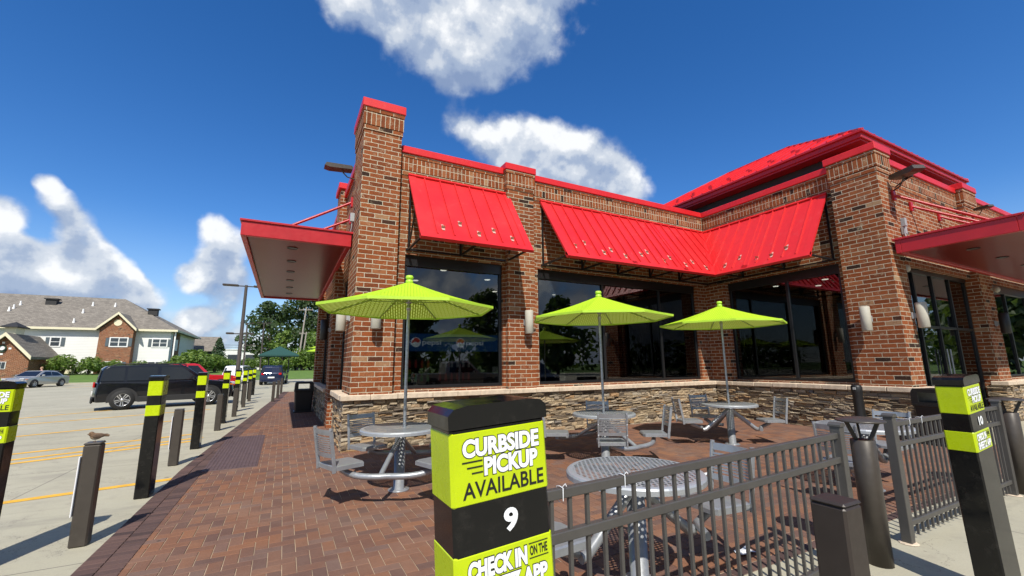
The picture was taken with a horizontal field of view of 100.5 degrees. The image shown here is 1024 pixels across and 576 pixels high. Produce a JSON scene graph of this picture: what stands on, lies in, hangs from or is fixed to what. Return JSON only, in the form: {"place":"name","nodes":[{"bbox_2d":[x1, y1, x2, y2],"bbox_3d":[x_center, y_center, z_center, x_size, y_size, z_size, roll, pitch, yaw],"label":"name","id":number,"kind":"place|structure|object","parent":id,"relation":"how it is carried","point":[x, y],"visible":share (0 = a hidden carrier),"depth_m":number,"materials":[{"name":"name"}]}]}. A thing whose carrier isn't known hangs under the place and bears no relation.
{"place":"outdoors","nodes":[
{"label":"outdoors","id":0,"kind":"place"},
{"bbox_2d":[0,368,313,382],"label":"lawn bank","id":1,"kind":"structure","parent":0,"point":[292,374],"depth_m":55.29,"materials":[{"name":"green plant"}]},
{"bbox_2d":[40,362,60,370],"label":"hedge shrub","id":2,"kind":"object","parent":1,"relation":"on","point":[47,367],"visible":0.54,"depth_m":50.27,"materials":[{"name":"green plant"}]},
{"bbox_2d":[46,354,78,374],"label":"hedge shrub","id":3,"kind":"object","parent":1,"relation":"on","point":[63,362],"visible":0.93,"depth_m":50.64,"materials":[{"name":"green plant"}]},
{"bbox_2d":[67,365,82,373],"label":"hedge shrub","id":4,"kind":"object","parent":1,"relation":"on","point":[74,371],"visible":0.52,"depth_m":52.80,"materials":[{"name":"green plant"}]},
{"bbox_2d":[76,356,104,374],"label":"hedge shrub","id":5,"kind":"object","parent":1,"relation":"on","point":[88,365],"visible":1,"depth_m":51.84,"materials":[{"name":"green plant"}]},
{"bbox_2d":[96,362,109,372],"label":"hedge shrub","id":6,"kind":"object","parent":1,"relation":"on","point":[97,371],"visible":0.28,"depth_m":53.72,"materials":[{"name":"green plant"}]},
{"bbox_2d":[103,359,120,365],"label":"hedge shrub","id":7,"kind":"object","parent":1,"relation":"on","point":[113,362],"visible":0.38,"depth_m":54.35,"materials":[{"name":"green plant"}]},
{"bbox_2d":[168,354,187,362],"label":"hedge shrub","id":8,"kind":"object","parent":1,"relation":"on","point":[174,358],"visible":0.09,"depth_m":57.38,"materials":[{"name":"green plant"}]},
{"bbox_2d":[176,349,207,366],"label":"hedge shrub","id":9,"kind":"object","parent":1,"relation":"on","point":[190,355],"visible":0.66,"depth_m":56.25,"materials":[{"name":"green plant"}]},
{"bbox_2d":[187,353,220,371],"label":"hedge shrub","id":10,"kind":"object","parent":1,"relation":"on","point":[211,364],"visible":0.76,"depth_m":57.08,"materials":[{"name":"green plant"}]},
{"bbox_2d":[211,354,227,371],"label":"hedge shrub","id":11,"kind":"object","parent":1,"relation":"on","point":[220,363],"visible":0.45,"depth_m":59.59,"materials":[{"name":"green plant"}]},
{"bbox_2d":[215,358,234,371],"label":"hedge shrub","id":12,"kind":"object","parent":1,"relation":"on","point":[230,362],"visible":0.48,"depth_m":61.75,"materials":[{"name":"green plant"}]},
{"bbox_2d":[241,357,262,368],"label":"hedge shrub","id":13,"kind":"object","parent":1,"relation":"on","point":[256,361],"visible":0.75,"depth_m":64.78,"materials":[{"name":"green plant"}]},
{"bbox_2d":[256,359,269,368],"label":"hedge shrub","id":14,"kind":"object","parent":1,"relation":"on","point":[264,362],"visible":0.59,"depth_m":67.13,"materials":[{"name":"green plant"}]},
{"bbox_2d":[234,300,305,359],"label":"broadleaf tree","id":15,"kind":"object","parent":1,"relation":"on","point":[272,314],"visible":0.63,"depth_m":79.32,"materials":[{"name":"green plant"}]},
{"bbox_2d":[267,330,300,366],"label":"broadleaf tree","id":16,"kind":"object","parent":1,"relation":"on","point":[285,338],"visible":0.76,"depth_m":66.17,"materials":[{"name":"green plant"}]},
{"bbox_2d":[281,300,318,351],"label":"broadleaf tree","id":17,"kind":"object","parent":1,"relation":"on","point":[298,316],"visible":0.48,"depth_m":84.53,"materials":[{"name":"green plant"}]},
{"bbox_2d":[292,347,309,369],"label":"hedge shrub","id":18,"kind":"object","parent":1,"relation":"on","point":[300,355],"visible":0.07,"depth_m":69.91,"materials":[{"name":"green plant"}]},
{"bbox_2d":[296,348,314,369],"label":"hedge shrub","id":19,"kind":"object","parent":1,"relation":"on","point":[303,361],"visible":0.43,"depth_m":67.95,"materials":[{"name":"green plant"}]},
{"bbox_2d":[304,331,315,362],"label":"broadleaf tree","id":20,"kind":"object","parent":1,"relation":"on","point":[311,340],"visible":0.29,"depth_m":66.10,"materials":[{"name":"green plant"}]},
{"bbox_2d":[307,352,314,369],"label":"hedge shrub","id":21,"kind":"object","parent":1,"relation":"on","point":[311,364],"visible":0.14,"depth_m":66.74,"materials":[{"name":"green plant"}]},
{"bbox_2d":[306,315,317,338],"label":"broadleaf tree","id":22,"kind":"object","parent":1,"relation":"on","point":[314,324],"visible":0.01,"depth_m":82.09,"materials":[{"name":"green plant"}]},
{"bbox_2d":[0,379,1023,575],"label":"parking lot","id":23,"kind":"structure","parent":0,"point":[34,536],"depth_m":5.82,"materials":[{"name":"concrete"}]},
{"bbox_2d":[0,381,26,515],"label":"pickup sign","id":24,"kind":"object","parent":23,"relation":"on","point":[11,395],"visible":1,"depth_m":3.64,"materials":[{"name":"plastic"}]},
{"bbox_2d":[1,370,69,387],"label":"parked sedan","id":25,"kind":"object","parent":23,"relation":"on","point":[37,378],"visible":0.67,"depth_m":37.47,"materials":[{"name":"silver metal"}]},
{"bbox_2d":[67,440,105,548],"bbox_3d":[-4.030,1.938,4.035,0.148,0.920,0.150,5,-11,-27],"label":"bollard","id":26,"kind":"object","parent":23,"relation":"on","point":[86,489],"visible":1,"depth_m":3.99,"materials":[{"name":"brown metal"}]},
{"bbox_2d":[87,432,109,441],"bbox_3d":[-4.017,1.439,4.138,0.165,0.096,0.068,9,-14,-42],"label":"bird","id":27,"kind":"object","parent":26,"relation":"on","point":[94,436],"visible":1,"depth_m":4.11},
{"bbox_2d":[3,384,208,503],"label":"stall lines","id":28,"kind":"object","parent":23,"relation":"on","point":[61,494],"visible":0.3,"depth_m":8.26,"materials":[{"name":"yellow paint"}]},
{"bbox_2d":[133,375,169,499],"bbox_3d":[-4.725,1.920,5.596,0.162,1.517,0.313,5,-11,-27],"label":"pickup post","id":29,"kind":"object","parent":23,"relation":"on","point":[151,439],"visible":1,"depth_m":5.50,"materials":[{"name":"plastic"}]},
{"bbox_2d":[89,363,234,409],"bbox_3d":[-14.874,4.171,18.444,4.738,1.796,2.280,9,-14,-43],"label":"parked suv","id":30,"kind":"object","parent":23,"relation":"on","point":[122,386],"visible":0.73,"depth_m":17.20,"materials":[{"name":"black paint"}]},
{"bbox_2d":[167,408,184,465],"bbox_3d":[-5.705,2.526,7.236,0.148,0.920,0.150,5,-11,-27],"label":"bollard","id":31,"kind":"object","parent":23,"relation":"on","point":[174,445],"visible":1,"depth_m":7.19,"materials":[{"name":"brown metal"}]},
{"bbox_2d":[190,372,209,449],"bbox_3d":[-6.437,2.508,8.789,0.162,1.517,0.313,5,-11,-27],"label":"pickup post","id":32,"kind":"object","parent":23,"relation":"on","point":[199,410],"visible":1,"depth_m":8.69,"materials":[{"name":"plastic"}]},
{"bbox_2d":[170,363,235,384],"bbox_3d":[-20.835,5.738,27.070,2.330,1.860,5.714,-10,-14,41],"label":"parked pickup","id":33,"kind":"object","parent":23,"relation":"on","point":[197,368],"visible":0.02,"depth_m":27.16,"materials":[{"name":"red paint"}]},
{"bbox_2d":[214,394,223,430],"bbox_3d":[-7.640,3.238,11.114,0.134,0.920,0.134,5,-11,-27],"label":"bollard","id":34,"kind":"object","parent":23,"relation":"on","point":[218,414],"visible":1,"depth_m":11.06,"materials":[{"name":"brown metal"}]},
{"bbox_2d":[221,370,231,423],"bbox_3d":[-8.489,3.212,12.617,0.162,1.517,0.313,5,-11,-27],"label":"pickup post","id":35,"kind":"object","parent":23,"relation":"on","point":[226,382],"visible":0.94,"depth_m":12.53,"materials":[{"name":"plastic"}]},
{"bbox_2d":[231,388,238,416],"bbox_3d":[-9.187,3.795,14.147,0.134,0.920,0.134,5,-11,-27],"label":"bollard","id":36,"kind":"object","parent":23,"relation":"on","point":[235,402],"visible":1,"depth_m":14.10,"materials":[{"name":"brown metal"}]},
{"bbox_2d":[222,365,252,382],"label":"parked suv","id":37,"kind":"object","parent":23,"relation":"on","point":[233,368],"visible":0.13,"depth_m":41.48,"materials":[{"name":"white paint"}]},
{"bbox_2d":[235,370,241,410],"bbox_3d":[-10.238,3.812,15.880,0.162,1.517,0.313,5,-11,-27],"label":"pickup post","id":38,"kind":"object","parent":23,"relation":"on","point":[238,378],"visible":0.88,"depth_m":15.83,"materials":[{"name":"plastic"}]},
{"bbox_2d":[222,283,257,390],"bbox_3d":[-18.972,3.381,29.438,2.350,7.300,0.560,5,-11,-27],"label":"light pole","id":39,"kind":"object","parent":23,"relation":"on","point":[239,353],"visible":0.73,"depth_m":29.56,"materials":[{"name":"brown metal"}]},
{"bbox_2d":[241,384,246,407],"bbox_3d":[-10.913,4.387,17.366,0.134,0.920,0.134,5,-11,-27],"label":"bollard","id":40,"kind":"object","parent":23,"relation":"on","point":[244,395],"visible":1,"depth_m":17.32,"materials":[{"name":"brown metal"}]},
{"bbox_2d":[241,369,248,402],"bbox_3d":[-11.823,4.356,18.838,0.162,1.517,0.313,5,-11,-27],"label":"pickup post","id":41,"kind":"object","parent":23,"relation":"on","point":[245,375],"visible":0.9,"depth_m":18.78,"materials":[{"name":"plastic"}]},
{"bbox_2d":[246,369,252,398],"bbox_3d":[-13.409,4.900,21.796,0.162,1.517,0.313,5,-11,-27],"label":"pickup post","id":42,"kind":"object","parent":23,"relation":"on","point":[250,375],"visible":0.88,"depth_m":21.73,"materials":[{"name":"plastic"}]},
{"bbox_2d":[247,382,251,400],"bbox_3d":[-12.498,4.931,20.324,0.134,0.920,0.134,5,-11,-27],"label":"bollard","id":43,"kind":"object","parent":23,"relation":"on","point":[249,391],"visible":1,"depth_m":20.27,"materials":[{"name":"brown metal"}]},
{"bbox_2d":[251,368,256,394],"bbox_3d":[-15.041,5.460,24.841,0.162,1.517,0.313,5,-11,-27],"label":"pickup post","id":44,"kind":"object","parent":23,"relation":"on","point":[254,380],"visible":0.96,"depth_m":24.73,"materials":[{"name":"plastic"}]},
{"bbox_2d":[259,365,288,384],"bbox_3d":[-22.319,8.127,40.053,2.280,1.760,4.738,4,-11,-23],"label":"parked sedan","id":45,"kind":"object","parent":23,"relation":"on","point":[271,373],"visible":0.98,"depth_m":38.08,"materials":[{"name":"blue paint"}]},
{"bbox_2d":[258,346,298,382],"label":"market parasol","id":46,"kind":"object","parent":23,"relation":"on","point":[280,351],"visible":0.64,"depth_m":42.66,"materials":[{"name":"green fabric"}]},
{"bbox_2d":[280,378,282,393],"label":"bollard","id":47,"kind":"object","parent":23,"relation":"on","point":[281,385],"visible":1,"depth_m":25.66,"materials":[{"name":"brown metal"}]},
{"bbox_2d":[427,395,553,575],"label":"pickup sign","id":48,"kind":"object","parent":23,"relation":"on","point":[489,484],"visible":1,"depth_m":1.18,"materials":[{"name":"plastic"}]},
{"bbox_2d":[240,97,1023,452],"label":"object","id":49,"kind":"structure","parent":23,"relation":"on","point":[814,243],"depth_m":10.90,"materials":[{"name":"brick"}]},
{"bbox_2d":[320,319,330,339],"bbox_3d":[-5.216,1.168,11.932,0.275,0.560,0.200,5,-11,-27],"label":"wall light","id":50,"kind":"object","parent":49,"relation":"attached to","point":[324,329],"visible":0.99,"depth_m":11.85,"materials":[{"name":"black metal"}]},
{"bbox_2d":[322,312,330,384],"bbox_3d":[-6.215,1.898,14.710,0.105,3.000,5.200,5,-11,-27],"label":"window","id":51,"kind":"structure","parent":49,"relation":"in","point":[328,315],"depth_m":16.46,"materials":[{"name":"black glass"}]},
{"bbox_2d":[324,162,354,179],"bbox_3d":[-3.994,-2.708,9.909,0.686,0.286,0.256,5,-11,-27],"label":"flood light","id":52,"kind":"object","parent":49,"relation":"attached to","point":[337,167],"visible":1,"depth_m":9.85,"materials":[{"name":"brown metal"}]},
{"bbox_2d":[335,314,349,330],"bbox_3d":[-3.568,0.629,9.006,0.275,0.560,0.200,5,-11,-27],"label":"wall light","id":53,"kind":"object","parent":49,"relation":"attached to","point":[341,322],"visible":0.6,"depth_m":8.90,"materials":[{"name":"white glass"}]},
{"bbox_2d":[339,281,347,389],"bbox_3d":[-4.252,1.654,10.980,0.105,3.870,1.600,5,-11,-27],"label":"window","id":54,"kind":"structure","parent":49,"relation":"in","point":[346,284],"depth_m":11.59,"materials":[{"name":"black glass"}]},
{"bbox_2d":[370,318,380,328],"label":"wall light","id":55,"kind":"object","parent":49,"relation":"attached to","point":[375,323],"visible":0.37,"depth_m":8.44,"materials":[{"name":"white glass"}]},
{"bbox_2d":[400,255,501,388],"bbox_3d":[-1.338,0.795,9.847,2.420,2.930,0.105,5,-11,-27],"label":"window","id":56,"kind":"structure","parent":49,"relation":"in","point":[455,352],"depth_m":9.85,"materials":[{"name":"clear glass"}]},
{"bbox_2d":[523,310,532,333],"bbox_3d":[0.397,0.826,10.311,0.200,0.560,0.275,5,-11,-27],"label":"wall light","id":57,"kind":"object","parent":49,"relation":"attached to","point":[528,322],"visible":1,"depth_m":10.20,"materials":[{"name":"white glass"}]},
{"bbox_2d":[537,269,700,383],"bbox_3d":[3.240,1.179,12.230,5.930,2.930,0.105,5,-11,-27],"label":"window","id":58,"kind":"structure","parent":49,"relation":"in","point":[648,351],"depth_m":12.04,"materials":[{"name":"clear glass"}]},
{"bbox_2d":[728,264,855,381],"bbox_3d":[7.584,1.073,11.856,0.105,2.930,3.100,5,-11,-27],"label":"window","id":59,"kind":"structure","parent":49,"relation":"in","point":[813,344],"depth_m":11.58,"materials":[{"name":"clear glass"}]},
{"bbox_2d":[858,306,872,330],"bbox_3d":[8.174,0.709,9.826,0.275,0.560,0.200,5,-11,-27],"label":"wall light","id":60,"kind":"object","parent":49,"relation":"attached to","point":[866,319],"visible":1,"depth_m":9.74,"materials":[{"name":"white glass"}]},
{"bbox_2d":[888,165,925,190],"bbox_3d":[9.136,-2.544,9.825,0.384,0.369,0.763,-1,-10,2],"label":"flood light","id":61,"kind":"object","parent":49,"relation":"attached to","point":[906,173],"visible":1,"depth_m":9.78,"materials":[{"name":"brown metal"}]},
{"bbox_2d":[911,302,930,327],"bbox_3d":[9.123,0.605,9.523,0.200,0.560,0.275,5,-11,-27],"label":"wall light","id":62,"kind":"object","parent":49,"relation":"attached to","point":[921,314],"visible":1,"depth_m":9.44,"materials":[{"name":"white glass"}]},
{"bbox_2d":[907,268,990,419],"bbox_3d":[11.011,1.505,10.898,4.440,3.860,0.105,5,-11,-27],"label":"window","id":63,"kind":"structure","parent":49,"relation":"in","point":[946,297],"depth_m":11.23,"materials":[{"name":"black glass"}]},
{"bbox_2d":[973,204,993,214],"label":"flood light","id":64,"kind":"object","parent":49,"relation":"attached to","point":[987,206],"visible":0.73,"depth_m":12.21,"materials":[{"name":"brown metal"}]},
{"bbox_2d":[990,286,999,291],"bbox_3d":[13.828,0.044,12.193,0.138,0.180,0.187,5,-11,-27],"label":"security camera","id":65,"kind":"object","parent":49,"relation":"attached to","point":[996,289],"visible":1,"depth_m":12.15,"materials":[{"name":"white plastic"}]},
{"bbox_2d":[994,313,1011,333],"bbox_3d":[13.643,0.981,11.854,0.200,0.560,0.275,5,-11,-27],"label":"wall light","id":66,"kind":"object","parent":49,"relation":"attached to","point":[1004,322],"visible":1,"depth_m":11.77,"materials":[{"name":"black metal"}]},
{"bbox_2d":[992,284,1023,376],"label":"window","id":67,"kind":"structure","parent":49,"relation":"in","point":[1010,301],"depth_m":13.45,"materials":[{"name":"black glass"}]},
{"bbox_2d":[547,422,853,575],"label":"metal fence","id":68,"kind":"object","parent":23,"relation":"on","point":[838,461],"visible":0.81,"depth_m":2.54,"materials":[{"name":"grey metal"}]},
{"bbox_2d":[810,492,870,575],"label":"bollard","id":69,"kind":"object","parent":23,"relation":"on","point":[840,539],"visible":1,"depth_m":2.20,"materials":[{"name":"brown paint"}]},
{"bbox_2d":[834,416,894,568],"bbox_3d":[2.983,1.670,3.556,0.356,1.152,0.356,5,-11,-27],"label":"bollard lamp","id":70,"kind":"object","parent":23,"relation":"on","point":[868,479],"visible":1,"depth_m":3.49,"materials":[{"name":"brown metal"}]},
{"bbox_2d":[881,399,1022,545],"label":"metal fence","id":71,"kind":"object","parent":23,"relation":"on","point":[906,519],"visible":0.73,"depth_m":4.20,"materials":[{"name":"grey bronze painted metal"}]},
{"bbox_2d":[932,374,1020,575],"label":"pickup sign","id":72,"kind":"object","parent":23,"relation":"on","point":[988,532],"visible":1,"depth_m":2.97,"materials":[{"name":"plastic"}]},
{"bbox_2d":[985,397,1023,494],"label":"bollard lamp","id":73,"kind":"object","parent":23,"relation":"on","point":[1014,430],"visible":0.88,"depth_m":5.29,"materials":[{"name":"brown metal"}]},
{"bbox_2d":[0,0,1023,357],"label":"sky","id":74,"kind":"structure","parent":0,"point":[137,137],"materials":[{"name":"blue"}]},
{"bbox_2d":[70,392,1002,575],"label":"paving border","id":75,"kind":"object","parent":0,"point":[116,552],"visible":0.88,"depth_m":4.47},
{"bbox_2d":[271,382,275,401],"bbox_3d":[-11.148,4.846,19.915,0.134,0.920,0.134,5,-11,-27],"label":"bollard","id":76,"kind":"object","parent":75,"relation":"on","point":[273,391],"visible":0.99,"depth_m":19.86,"materials":[{"name":"brown metal"}]},
{"bbox_2d":[276,380,279,397],"bbox_3d":[-12.023,5.210,21.907,0.134,0.920,0.134,5,-11,-27],"label":"bollard","id":77,"kind":"object","parent":75,"relation":"on","point":[278,388],"visible":0.96,"depth_m":21.86,"materials":[{"name":"brown metal"}]},
{"bbox_2d":[118,391,1001,575],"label":"brick paving","id":78,"kind":"structure","parent":0,"point":[685,442],"depth_m":4.79,"materials":[{"name":"brown brick"}]},
{"bbox_2d":[201,435,264,471],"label":"tactile paving","id":79,"kind":"structure","parent":78,"relation":"on","point":[241,452],"depth_m":7.92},
{"bbox_2d":[293,381,313,412],"bbox_3d":[-7.561,3.938,15.452,0.640,1.070,0.640,5,-11,-27],"label":"trash bin","id":80,"kind":"object","parent":78,"relation":"on","point":[303,397],"visible":0.98,"depth_m":15.20,"materials":[{"name":"black plastic"}]},
{"bbox_2d":[313,412,431,492],"bbox_3d":[-1.496,2.213,5.688,1.833,0.915,1.833,0,-10,-3],"label":"cafe table","id":81,"kind":"object","parent":78,"relation":"on","point":[399,452],"visible":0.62,"depth_m":5.38,"materials":[{"name":"silver metal"}]},
{"bbox_2d":[316,275,492,446],"bbox_3d":[-1.461,1.227,5.888,2.266,2.865,2.266,2,-10,-14],"label":"patio umbrella","id":82,"kind":"object","parent":81,"relation":"in","point":[409,299],"visible":0.99,"depth_m":6.21,"materials":[{"name":"fabric"}]},
{"bbox_2d":[534,291,673,412],"bbox_3d":[1.549,1.460,7.343,2.266,2.865,2.266,9,-14,-44],"label":"patio umbrella","id":83,"kind":"object","parent":78,"relation":"on","point":[599,310],"visible":0.99,"depth_m":7.53,"materials":[{"name":"fabric"}]},
{"bbox_2d":[542,400,671,463],"bbox_3d":[1.558,2.450,7.166,1.834,0.915,1.834,8,-13,-39],"label":"cafe table","id":84,"kind":"object","parent":78,"relation":"on","point":[603,426],"visible":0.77,"depth_m":6.92,"materials":[{"name":"silver metal"}]},
{"bbox_2d":[554,440,754,575],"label":"cafe table","id":85,"kind":"object","parent":78,"relation":"on","point":[561,549],"visible":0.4,"depth_m":3.23,"materials":[{"name":"silver metal"}]},
{"bbox_2d":[660,301,786,402],"bbox_3d":[4.394,1.690,8.769,2.266,2.865,2.266,-8,-13,36],"label":"patio umbrella","id":86,"kind":"object","parent":78,"relation":"on","point":[720,317],"visible":1,"depth_m":8.85,"materials":[{"name":"fabric"}]},
{"bbox_2d":[671,394,787,445],"bbox_3d":[4.404,2.681,8.607,1.951,0.915,1.695,-9,-13,39],"label":"cafe table","id":87,"kind":"object","parent":78,"relation":"on","point":[729,412],"visible":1,"depth_m":8.57,"materials":[{"name":"silver metal"}]},
{"bbox_2d":[734,546,754,554],"bbox_3d":[1.999,2.255,3.660,0.198,0.018,0.114,5,-11,-27],"label":"paper scrap","id":88,"kind":"object","parent":78,"relation":"on","point":[743,551],"visible":0.56,"depth_m":3.65,"materials":[{"name":"white paper"}]},
{"bbox_2d":[850,384,868,433],"bbox_3d":[7.694,2.700,9.432,0.340,1.110,0.340,5,-11,-27],"label":"ash urn","id":89,"kind":"object","parent":78,"relation":"on","point":[858,399],"visible":0.65,"depth_m":9.40,"materials":[{"name":"black plastic"}]},
{"bbox_2d":[811,409,915,491],"bbox_3d":[4.580,2.126,5.512,2.201,0.915,1.050,5,-11,-27],"label":"cafe table","id":90,"kind":"object","parent":78,"relation":"on","point":[865,433],"visible":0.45,"depth_m":5.37,"materials":[{"name":"silver metal"}]},
{"bbox_2d":[910,388,946,447],"bbox_3d":[8.403,2.514,8.318,0.640,1.070,0.640,3,-11,-18],"label":"trash bin","id":91,"kind":"object","parent":78,"relation":"on","point":[924,401],"visible":0.34,"depth_m":8.39,"materials":[{"name":"black plastic"}]},
{"label":"lawn","id":92,"kind":"structure","parent":0,"visible":0},
{"bbox_2d":[44,382,92,384],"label":"kerb","id":93,"kind":"structure","parent":92,"relation":"on","point":[75,383],"depth_m":44.98,"materials":[{"name":"concrete"}]},
{"bbox_2d":[240,322,254,364],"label":"light pole","id":94,"kind":"object","parent":93,"relation":"on","point":[245,345],"visible":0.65,"depth_m":52.43,"materials":[{"name":"brown metal"}]},
{"bbox_2d":[0,293,219,377],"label":"care home","id":95,"kind":"object","parent":92,"relation":"on","point":[36,331],"visible":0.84,"depth_m":56.05,"materials":[{"name":"grey shingle"},{"name":"brick"},{"name":"white siding"}]},
{"bbox_2d":[0,362,5,368],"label":"window","id":96,"kind":"structure","parent":95,"relation":"in","point":[2,364],"depth_m":46.65,"materials":[{"name":"white glass"}]},
{"bbox_2d":[45,337,65,346],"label":"window","id":97,"kind":"structure","parent":95,"relation":"in","point":[51,341],"depth_m":53.91,"materials":[{"name":"white glass"}]},
{"bbox_2d":[105,337,131,346],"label":"window","id":98,"kind":"structure","parent":95,"relation":"in","point":[113,341],"depth_m":55.82,"materials":[{"name":"white glass"}]},
{"bbox_2d":[145,361,162,362],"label":"window","id":99,"kind":"structure","parent":95,"relation":"in","point":[147,361],"depth_m":58.15,"materials":[{"name":"white glass"}]},
{"bbox_2d":[148,338,171,347],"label":"window","id":100,"kind":"structure","parent":95,"relation":"in","point":[156,343],"depth_m":58.70,"materials":[{"name":"white glass"}]},
{"bbox_2d":[206,337,227,370],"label":"conifer tree","id":101,"kind":"object","parent":92,"relation":"on","point":[220,350],"visible":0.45,"depth_m":75.50,"materials":[{"name":"green plant"}]},
{"bbox_2d":[224,343,263,369],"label":"white building","id":102,"kind":"structure","parent":92,"relation":"on","point":[231,353],"depth_m":91.94,"materials":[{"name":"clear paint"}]},
{"bbox_2d":[228,355,236,360],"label":"window","id":103,"kind":"structure","parent":102,"relation":"in","point":[233,357],"depth_m":91.50,"materials":[{"name":"grey glass"}]},
{"bbox_2d":[245,355,253,363],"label":"window","id":104,"kind":"structure","parent":102,"relation":"in","point":[248,356],"depth_m":92.95,"materials":[{"name":"grey glass"}]},
{"bbox_2d":[257,322,270,370],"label":"light pole","id":105,"kind":"object","parent":92,"relation":"on","point":[262,345],"visible":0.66,"depth_m":64.34,"materials":[{"name":"brown metal"}]},
{"bbox_2d":[296,307,312,369],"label":"utility pole","id":106,"kind":"object","parent":92,"relation":"on","point":[302,330],"visible":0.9,"depth_m":71.72,"materials":[{"name":"brown wood"}]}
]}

